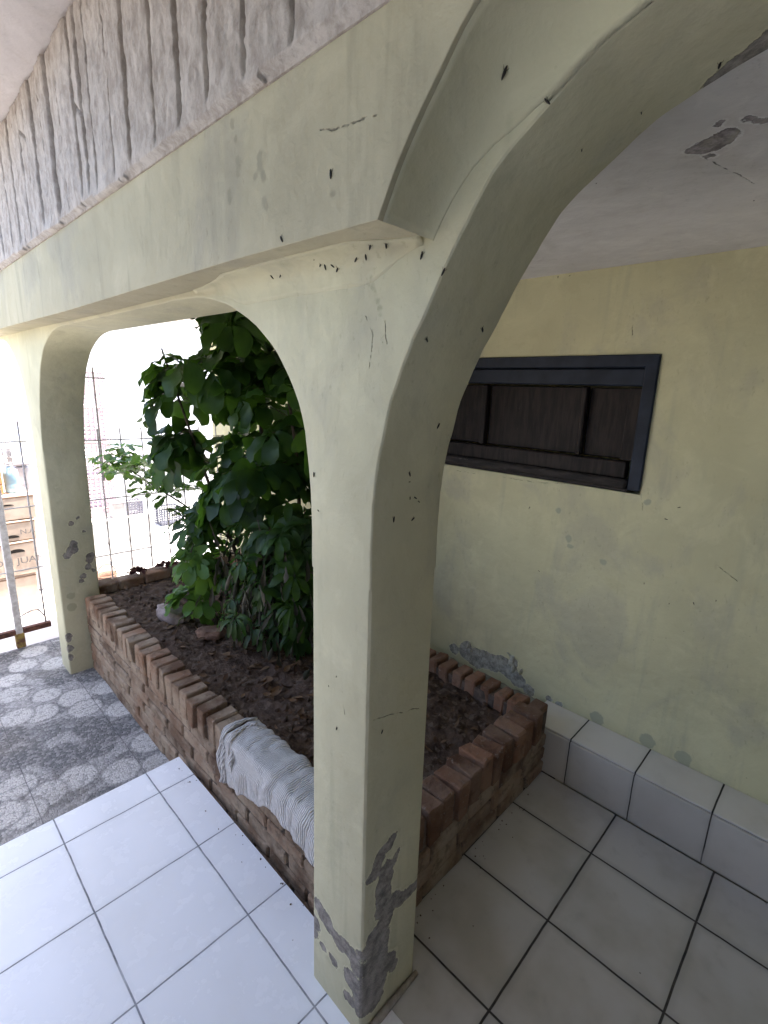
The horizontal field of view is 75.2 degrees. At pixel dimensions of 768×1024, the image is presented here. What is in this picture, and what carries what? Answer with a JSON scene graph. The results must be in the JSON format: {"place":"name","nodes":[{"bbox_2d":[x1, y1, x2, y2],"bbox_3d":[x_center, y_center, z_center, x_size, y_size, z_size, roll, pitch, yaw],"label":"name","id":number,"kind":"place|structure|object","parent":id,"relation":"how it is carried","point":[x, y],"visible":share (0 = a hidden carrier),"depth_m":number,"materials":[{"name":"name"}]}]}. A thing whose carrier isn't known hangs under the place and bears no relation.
{"place":"outdoors","nodes":[
{"label":"outdoors","id":0,"kind":"place"},
{"bbox_2d":[12,460,45,588],"bbox_3d":[-2.991,0.125,4.199,0.152,1.100,0.112,15,19,42],"label":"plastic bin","id":1,"kind":"object","parent":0,"point":[17,466],"visible":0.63,"depth_m":4.10,"materials":[{"name":"white plastic"}]},
{"bbox_2d":[0,637,168,845],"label":"pebble path","id":2,"kind":"structure","parent":0,"point":[69,742],"depth_m":2.47,"materials":[{"name":"grey stone"}]},
{"bbox_2d":[0,421,50,648],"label":"gate","id":3,"kind":"structure","parent":2,"relation":"on","point":[19,631],"depth_m":3.19,"materials":[{"name":"white metal"}]},
{"bbox_2d":[85,367,225,578],"bbox_3d":[-1.720,-0.101,3.736,0.030,1.860,1.140,15,19,42],"label":"fence","id":4,"kind":"object","parent":2,"relation":"on","point":[99,440],"visible":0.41,"depth_m":3.57,"materials":[{"name":"black metal"}]},
{"bbox_2d":[0,0,767,1023],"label":"porch arcade","id":5,"kind":"object","parent":2,"relation":"on","point":[166,160],"visible":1,"depth_m":0.95,"materials":[{"name":"beige paint"}]},
{"bbox_2d":[0,0,73,122],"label":"overhang ceiling","id":6,"kind":"structure","parent":5,"relation":"on","point":[27,28],"depth_m":1.40,"materials":[{"name":"white paint"}]},
{"bbox_2d":[178,49,767,323],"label":"porch ceiling","id":7,"kind":"structure","parent":5,"relation":"attached to","point":[688,177],"depth_m":1.15,"materials":[{"name":"grey paint"}]},
{"bbox_2d":[501,65,506,80],"bbox_3d":[0.147,-0.536,0.608,0.009,0.015,0.004,14,48,-10],"label":"insect","id":8,"kind":"object","parent":5,"relation":"attached to","point":[504,73],"visible":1,"depth_m":0.61},
{"bbox_2d":[0,503,209,652],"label":"pavement","id":9,"kind":"structure","parent":0,"point":[160,537],"depth_m":4.22,"materials":[{"name":"concrete"}]},
{"bbox_2d":[0,572,41,619],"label":"carton","id":10,"kind":"object","parent":9,"relation":"on","point":[27,588],"visible":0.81,"depth_m":3.83,"materials":[{"name":"beige cardboard"}]},
{"bbox_2d":[0,538,44,578],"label":"carton","id":11,"kind":"object","parent":10,"relation":"on","point":[23,554],"visible":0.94,"depth_m":3.77,"materials":[{"name":"beige cardboard"}]},
{"bbox_2d":[6,518,36,541],"bbox_3d":[-3.013,0.131,3.729,0.407,0.157,0.614,15,19,42],"label":"carton","id":12,"kind":"object","parent":11,"relation":"on","point":[19,529],"visible":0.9,"depth_m":3.74,"materials":[{"name":"beige cardboard"}]},
{"bbox_2d":[2,486,36,520],"bbox_3d":[-3.007,-0.041,3.691,0.399,0.186,0.638,15,19,42],"label":"carton","id":13,"kind":"object","parent":12,"relation":"on","point":[14,500],"visible":0.79,"depth_m":3.71,"materials":[{"name":"beige cardboard"}]},
{"bbox_2d":[0,471,3,493],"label":"crate","id":14,"kind":"object","parent":13,"relation":"on","point":[2,490],"visible":0.84,"depth_m":3.65,"materials":[{"name":"orange plastic"}]},
{"bbox_2d":[0,438,12,466],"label":"wire basket","id":15,"kind":"object","parent":14,"relation":"on","point":[7,449],"visible":0.84,"depth_m":3.71,"materials":[{"name":"white metal"}]},
{"bbox_2d":[3,462,19,492],"bbox_3d":[-2.801,-0.260,3.742,0.096,0.222,0.096,15,19,42],"label":"water jug","id":16,"kind":"object","parent":13,"relation":"on","point":[11,479],"visible":0.93,"depth_m":3.71,"materials":[{"name":"blue plastic"}]},
{"bbox_2d":[97,564,116,579],"bbox_3d":[-2.477,0.556,4.449,0.168,0.192,0.170,15,19,42],"label":"wicker basket","id":17,"kind":"object","parent":9,"relation":"on","point":[104,574],"visible":0.54,"depth_m":4.49,"materials":[{"name":"brown wicker"}]},
{"bbox_2d":[92,511,154,573],"bbox_3d":[-2.553,0.303,4.758,0.200,0.530,0.620,15,19,42],"label":"market table","id":18,"kind":"object","parent":9,"relation":"on","point":[119,535],"visible":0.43,"depth_m":4.71,"materials":[{"name":"white paint"}]},
{"bbox_2d":[107,499,125,518],"bbox_3d":[-2.507,-0.031,4.683,0.118,0.154,0.122,15,19,42],"label":"foam box","id":19,"kind":"object","parent":18,"relation":"on","point":[117,508],"visible":1,"depth_m":4.64,"materials":[{"name":"white plastic"}]},
{"bbox_2d":[122,498,143,515],"bbox_3d":[-2.438,-0.053,4.822,0.138,0.137,0.172,15,19,42],"label":"lattice crate","id":20,"kind":"object","parent":18,"relation":"on","point":[138,504],"visible":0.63,"depth_m":4.81,"materials":[{"name":"grey plastic"}]},
{"bbox_2d":[153,503,182,525],"bbox_3d":[-2.795,0.034,6.457,0.238,0.228,0.277,15,19,42],"label":"lattice crate","id":21,"kind":"object","parent":9,"relation":"on","point":[159,518],"visible":0.63,"depth_m":6.40,"materials":[{"name":"grey plastic"}]},
{"bbox_2d":[0,454,212,524],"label":"road","id":22,"kind":"structure","parent":0,"point":[192,496],"depth_m":8.82,"materials":[{"name":"grey asphalt"}]},
{"bbox_2d":[0,445,213,469],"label":"pavement","id":23,"kind":"structure","parent":0,"point":[30,457],"depth_m":11.95,"materials":[{"name":"concrete"}]},
{"bbox_2d":[0,321,212,452],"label":"white house","id":24,"kind":"structure","parent":23,"relation":"on","point":[122,359],"depth_m":13.52,"materials":[{"name":"paint"}]},
{"bbox_2d":[0,757,402,1023],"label":"porch tile floor","id":25,"kind":"structure","parent":0,"point":[155,896],"depth_m":1.50,"materials":[{"name":"white tile"}]},
{"bbox_2d":[392,772,767,1023],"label":"tile floor","id":26,"kind":"structure","parent":0,"point":[565,905],"depth_m":1.52,"materials":[{"name":"white tile"}]},
{"bbox_2d":[179,768,528,938],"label":"soil crumbs","id":27,"kind":"object","parent":26,"relation":"on","point":[435,894],"visible":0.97,"depth_m":1.76,"materials":[{"name":"brown soil"}]},
{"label":"earth base","id":28,"kind":"structure","parent":0,"visible":0},
{"bbox_2d":[85,548,547,916],"bbox_3d":[-0.519,0.835,2.725,2.625,0.523,1.353,15,19,42],"label":"brick planter","id":29,"kind":"object","parent":28,"relation":"on","point":[475,783],"visible":0.34,"depth_m":2.10,"materials":[{"name":"brick"}]},
{"bbox_2d":[126,565,146,574],"bbox_3d":[-1.622,0.375,3.272,0.088,0.065,0.130,15,19,42],"label":"dried plant clump","id":30,"kind":"object","parent":29,"relation":"on","point":[138,568],"visible":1,"depth_m":3.27,"materials":[{"name":"brown plant"}]},
{"bbox_2d":[154,560,178,568],"bbox_3d":[-1.484,0.355,3.405,0.108,0.048,0.168,15,19,42],"label":"dried plant clump","id":31,"kind":"object","parent":29,"relation":"on","point":[167,563],"visible":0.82,"depth_m":3.39,"materials":[{"name":"brown plant"}]},
{"bbox_2d":[156,603,190,624],"bbox_3d":[-1.187,0.567,2.783,0.239,0.065,0.119,8,15,23],"label":"flat rock","id":32,"kind":"object","parent":29,"relation":"on","point":[174,617],"visible":0.73,"depth_m":2.74,"materials":[{"name":"stone"}]},
{"bbox_2d":[86,311,313,704],"bbox_3d":[-0.800,-0.192,2.801,2.466,1.758,0.992,15,19,42],"label":"shrub","id":33,"kind":"object","parent":29,"relation":"in","point":[244,386],"visible":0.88,"depth_m":2.40,"materials":[{"name":"green plant"}]},
{"bbox_2d":[195,625,226,639],"bbox_3d":[-0.906,0.634,2.627,0.163,0.049,0.092,3,14,4],"label":"brick rubble","id":34,"kind":"object","parent":29,"relation":"on","point":[208,632],"visible":0.86,"depth_m":2.60,"materials":[{"name":"ceramic"}]},
{"bbox_2d":[216,717,313,866],"bbox_3d":[-0.319,0.932,1.657,0.676,0.198,0.191,15,19,42],"label":"knitted rag","id":35,"kind":"object","parent":29,"relation":"on","point":[259,764],"visible":0.73,"depth_m":1.66,"materials":[{"name":"white fabric"}]},
{"bbox_2d":[123,581,477,753],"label":"leaf litter","id":36,"kind":"object","parent":29,"relation":"in","point":[273,692],"visible":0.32,"depth_m":2.36,"materials":[{"name":"brown plant"}]},
{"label":"ground","id":37,"kind":"structure","parent":0,"visible":0},
{"bbox_2d":[210,246,767,902],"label":"house wall","id":38,"kind":"structure","parent":37,"relation":"on","point":[606,468],"depth_m":1.93,"materials":[{"name":"paint"}]},
{"bbox_2d":[445,354,661,491],"bbox_3d":[0.558,-0.431,2.246,1.210,0.507,0.081,15,19,42],"label":"window","id":39,"kind":"structure","parent":38,"relation":"in","point":[534,417],"depth_m":2.08,"materials":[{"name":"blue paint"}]},
{"bbox_2d":[541,700,767,901],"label":"tiled ledge","id":40,"kind":"object","parent":38,"relation":"attached to","point":[716,825],"visible":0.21,"depth_m":1.84,"materials":[{"name":"tile"}]},
{"bbox_3d":[-2.755,0.380,4.890,0.317,0.314,0.253,15,19,42],"label":"lattice crate","id":41,"kind":"object","parent":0,"visible":0},
{"bbox_2d":[91,507,108,517],"bbox_3d":[-2.742,0.080,4.819,0.317,0.314,0.253,15,19,42],"label":"lattice crate","id":42,"kind":"object","parent":41,"relation":"on","point":[99,511],"visible":0.07,"depth_m":4.67,"materials":[{"name":"white plastic"}]},
{"bbox_2d":[88,475,115,508],"bbox_3d":[-2.740,-0.217,4.738,0.317,0.314,0.253,15,19,42],"label":"lattice crate","id":43,"kind":"object","parent":42,"relation":"on","point":[95,504],"visible":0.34,"depth_m":4.67,"materials":[{"name":"white plastic"}]},
{"bbox_2d":[85,441,112,475],"bbox_3d":[-2.727,-0.517,4.668,0.317,0.314,0.253,15,19,42],"label":"lattice crate","id":44,"kind":"object","parent":43,"relation":"on","point":[90,472],"visible":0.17,"depth_m":4.56,"materials":[{"name":"white plastic"}]},
{"bbox_2d":[84,407,111,441],"bbox_3d":[-2.713,-0.816,4.597,0.317,0.314,0.253,15,19,42],"label":"lattice crate","id":45,"kind":"object","parent":44,"relation":"on","point":[103,427],"visible":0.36,"depth_m":4.53,"materials":[{"name":"white plastic"}]},
{"bbox_2d":[84,371,106,406],"bbox_3d":[-2.711,-1.113,4.516,0.317,0.314,0.253,15,19,42],"label":"lattice crate","id":46,"kind":"object","parent":45,"relation":"on","point":[100,393],"visible":0.45,"depth_m":4.46,"materials":[{"name":"white plastic"}]}
]}

